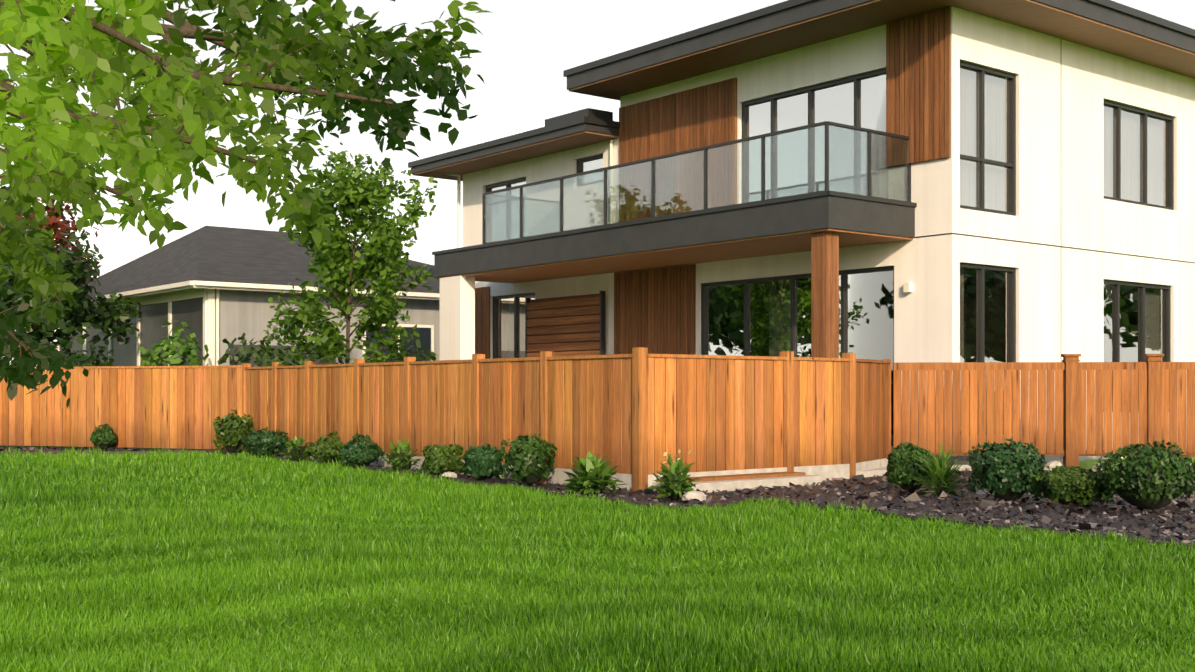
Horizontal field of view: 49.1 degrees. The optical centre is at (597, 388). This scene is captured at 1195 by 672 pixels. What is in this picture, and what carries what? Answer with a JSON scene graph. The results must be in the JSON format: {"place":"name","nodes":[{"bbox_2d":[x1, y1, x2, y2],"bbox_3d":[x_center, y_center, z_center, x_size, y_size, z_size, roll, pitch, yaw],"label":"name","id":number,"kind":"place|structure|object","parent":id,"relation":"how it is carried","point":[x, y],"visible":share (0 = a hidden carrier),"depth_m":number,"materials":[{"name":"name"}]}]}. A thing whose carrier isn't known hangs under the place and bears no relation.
{"place":"outdoors","nodes":[
{"label":"outdoors","id":0,"kind":"place"},
{"bbox_2d":[0,450,1194,549],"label":"deck path kerb","id":1,"kind":"structure","parent":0,"point":[732,482],"depth_m":17.60,"materials":[{"name":"concrete"}]},
{"bbox_2d":[0,445,1194,671],"bbox_3d":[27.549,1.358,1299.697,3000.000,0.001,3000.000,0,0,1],"label":"ground","id":2,"kind":"structure","parent":0,"point":[1088,464],"depth_m":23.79,"materials":[{"name":"green plant"}]},
{"bbox_2d":[0,174,102,332],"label":"red tree","id":3,"kind":"object","parent":2,"relation":"on","point":[55,223],"visible":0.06,"depth_m":42.40,"materials":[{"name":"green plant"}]},
{"bbox_2d":[0,228,142,366],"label":"tree","id":4,"kind":"object","parent":2,"relation":"on","point":[79,312],"visible":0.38,"depth_m":34.24,"materials":[{"name":"green plant"}]},
{"bbox_2d":[64,343,113,366],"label":"bush","id":5,"kind":"object","parent":2,"relation":"on","point":[90,360],"visible":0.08,"depth_m":32.21,"materials":[{"name":"green plant"}]},
{"bbox_2d":[139,321,208,365],"bbox_3d":[-10.373,-0.150,32.395,2.261,3.031,1.712,0,0,-37],"label":"bush","id":6,"kind":"object","parent":2,"relation":"on","point":[167,346],"visible":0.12,"depth_m":32.00,"materials":[{"name":"green plant"}]},
{"bbox_2d":[0,0,489,407],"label":"tree","id":7,"kind":"object","parent":2,"relation":"on","point":[44,149],"visible":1,"depth_m":5.77,"materials":[{"name":"green plant"}]},
{"bbox_2d":[57,226,439,366],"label":"neighbour house","id":8,"kind":"structure","parent":2,"relation":"on","point":[212,287],"depth_m":35.74,"materials":[{"name":"paint"}]},
{"bbox_2d":[216,333,318,366],"bbox_3d":[-7.945,0.003,31.705,2.553,2.720,2.551,0,0,37],"label":"bush","id":9,"kind":"object","parent":2,"relation":"on","point":[267,353],"visible":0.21,"depth_m":31.21,"materials":[{"name":"green plant"}]},
{"bbox_2d":[263,142,438,364],"bbox_3d":[-4.926,-1.820,26.066,3.137,6.359,4.158,0,0,-25],"label":"young tree","id":10,"kind":"object","parent":2,"relation":"on","point":[337,262],"visible":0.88,"depth_m":25.74,"materials":[{"name":"green plant"}]},
{"bbox_2d":[377,339,437,362],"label":"bush","id":11,"kind":"object","parent":2,"relation":"on","point":[431,355],"visible":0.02,"depth_m":29.65,"materials":[{"name":"green plant"}]},
{"bbox_2d":[0,347,890,491],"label":"boarded fence","id":12,"kind":"object","parent":2,"relation":"on","point":[636,414],"visible":0.88,"depth_m":19.87,"materials":[{"name":"brown wood"}]},
{"bbox_2d":[0,445,1194,544],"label":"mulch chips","id":13,"kind":"object","parent":2,"relation":"on","point":[1073,511],"visible":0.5,"depth_m":14.89,"materials":[{"name":"brown wood"}]},
{"bbox_2d":[242,427,288,456],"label":"shrub","id":14,"kind":"object","parent":13,"relation":"on","point":[262,442],"visible":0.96,"depth_m":25.38,"materials":[{"name":"green plant"}]},
{"bbox_2d":[303,430,346,463],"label":"shrub","id":15,"kind":"object","parent":13,"relation":"on","point":[325,449],"visible":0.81,"depth_m":23.11,"materials":[{"name":"green plant"}]},
{"bbox_2d":[648,449,701,499],"bbox_3d":[0.924,1.053,15.903,0.662,0.652,0.590,0,0,-29],"label":"flower shrub","id":16,"kind":"object","parent":13,"relation":"on","point":[674,482],"visible":0.98,"depth_m":15.82,"materials":[{"name":"green plant"}]},
{"bbox_2d":[885,442,933,491],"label":"boxwood","id":17,"kind":"object","parent":13,"relation":"on","point":[901,458],"visible":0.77,"depth_m":16.78,"materials":[{"name":"green plant"}]},
{"bbox_2d":[966,438,1045,500],"bbox_3d":[4.865,0.955,15.586,0.884,0.760,0.929,0,0,1],"label":"boxwood","id":18,"kind":"object","parent":13,"relation":"on","point":[1006,472],"visible":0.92,"depth_m":15.31,"materials":[{"name":"green plant"}]},
{"bbox_2d":[1094,440,1194,509],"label":"boxwood","id":19,"kind":"object","parent":13,"relation":"on","point":[1145,477],"visible":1,"depth_m":14.14,"materials":[{"name":"green plant"}]},
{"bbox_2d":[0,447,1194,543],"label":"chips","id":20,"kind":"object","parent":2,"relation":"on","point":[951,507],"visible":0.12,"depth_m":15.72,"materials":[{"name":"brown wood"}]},
{"bbox_2d":[90,423,117,448],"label":"shrub","id":21,"kind":"object","parent":20,"relation":"on","point":[105,436],"visible":1,"depth_m":28.70,"materials":[{"name":"green plant"}]},
{"bbox_2d":[212,409,253,452],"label":"shrub","id":22,"kind":"object","parent":20,"relation":"on","point":[232,431],"visible":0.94,"depth_m":26.69,"materials":[{"name":"green plant"}]},
{"bbox_2d":[281,436,309,460],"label":"shrub","id":23,"kind":"object","parent":20,"relation":"on","point":[295,447],"visible":0.92,"depth_m":24.28,"materials":[{"name":"green plant"}]},
{"bbox_2d":[338,433,384,466],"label":"shrub","id":24,"kind":"object","parent":20,"relation":"on","point":[368,452],"visible":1,"depth_m":22.12,"materials":[{"name":"green plant"}]},
{"bbox_2d":[383,437,421,471],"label":"shrub","id":25,"kind":"object","parent":20,"relation":"on","point":[401,459],"visible":1,"depth_m":21.07,"materials":[{"name":"green plant"}]},
{"bbox_2d":[420,444,463,475],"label":"shrub","id":26,"kind":"object","parent":20,"relation":"on","point":[439,460],"visible":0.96,"depth_m":19.92,"materials":[{"name":"green plant"}]},
{"bbox_2d":[462,443,504,479],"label":"shrub","id":27,"kind":"object","parent":20,"relation":"on","point":[483,462],"visible":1,"depth_m":18.94,"materials":[{"name":"green plant"}]},
{"bbox_2d":[499,434,557,484],"bbox_3d":[-0.958,0.978,18.159,0.711,0.716,0.791,0,0,36],"label":"shrub","id":28,"kind":"object","parent":20,"relation":"on","point":[530,456],"visible":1,"depth_m":17.99,"materials":[{"name":"green plant"}]},
{"bbox_2d":[562,451,625,495],"bbox_3d":[-0.031,1.095,16.761,0.892,0.601,0.847,0,0,1],"label":"plant","id":29,"kind":"object","parent":20,"relation":"on","point":[594,475],"visible":1,"depth_m":16.63,"materials":[{"name":"green plant"}]},
{"bbox_2d":[903,442,970,496],"bbox_3d":[4.329,1.072,16.399,0.883,0.896,0.881,0,0,44],"label":"grass tuft","id":30,"kind":"object","parent":20,"relation":"on","point":[941,473],"visible":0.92,"depth_m":16.32,"materials":[{"name":"green plant"}]},
{"bbox_2d":[1029,466,1113,504],"bbox_3d":[5.447,1.111,15.009,0.839,0.466,0.910,0,0,-32],"label":"boxwood","id":31,"kind":"object","parent":20,"relation":"on","point":[1066,486],"visible":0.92,"depth_m":14.79,"materials":[{"name":"green plant"}]},
{"bbox_2d":[408,0,1194,476],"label":"house","id":32,"kind":"structure","parent":2,"relation":"on","point":[946,180],"depth_m":24.89,"materials":[{"name":"paint"}]},
{"bbox_2d":[442,456,1194,502],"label":"edge stones","id":33,"kind":"object","parent":2,"relation":"on","point":[701,496],"visible":0.31,"depth_m":20.75,"materials":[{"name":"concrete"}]},
{"bbox_2d":[887,354,1194,471],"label":"fence","id":34,"kind":"object","parent":2,"relation":"on","point":[1153,397],"visible":0.83,"depth_m":21.15,"materials":[{"name":"brown wood"}]},
{"bbox_2d":[0,0,1194,363],"label":"sky","id":35,"kind":"structure","parent":0,"point":[526,47],"materials":[{"name":"white"}]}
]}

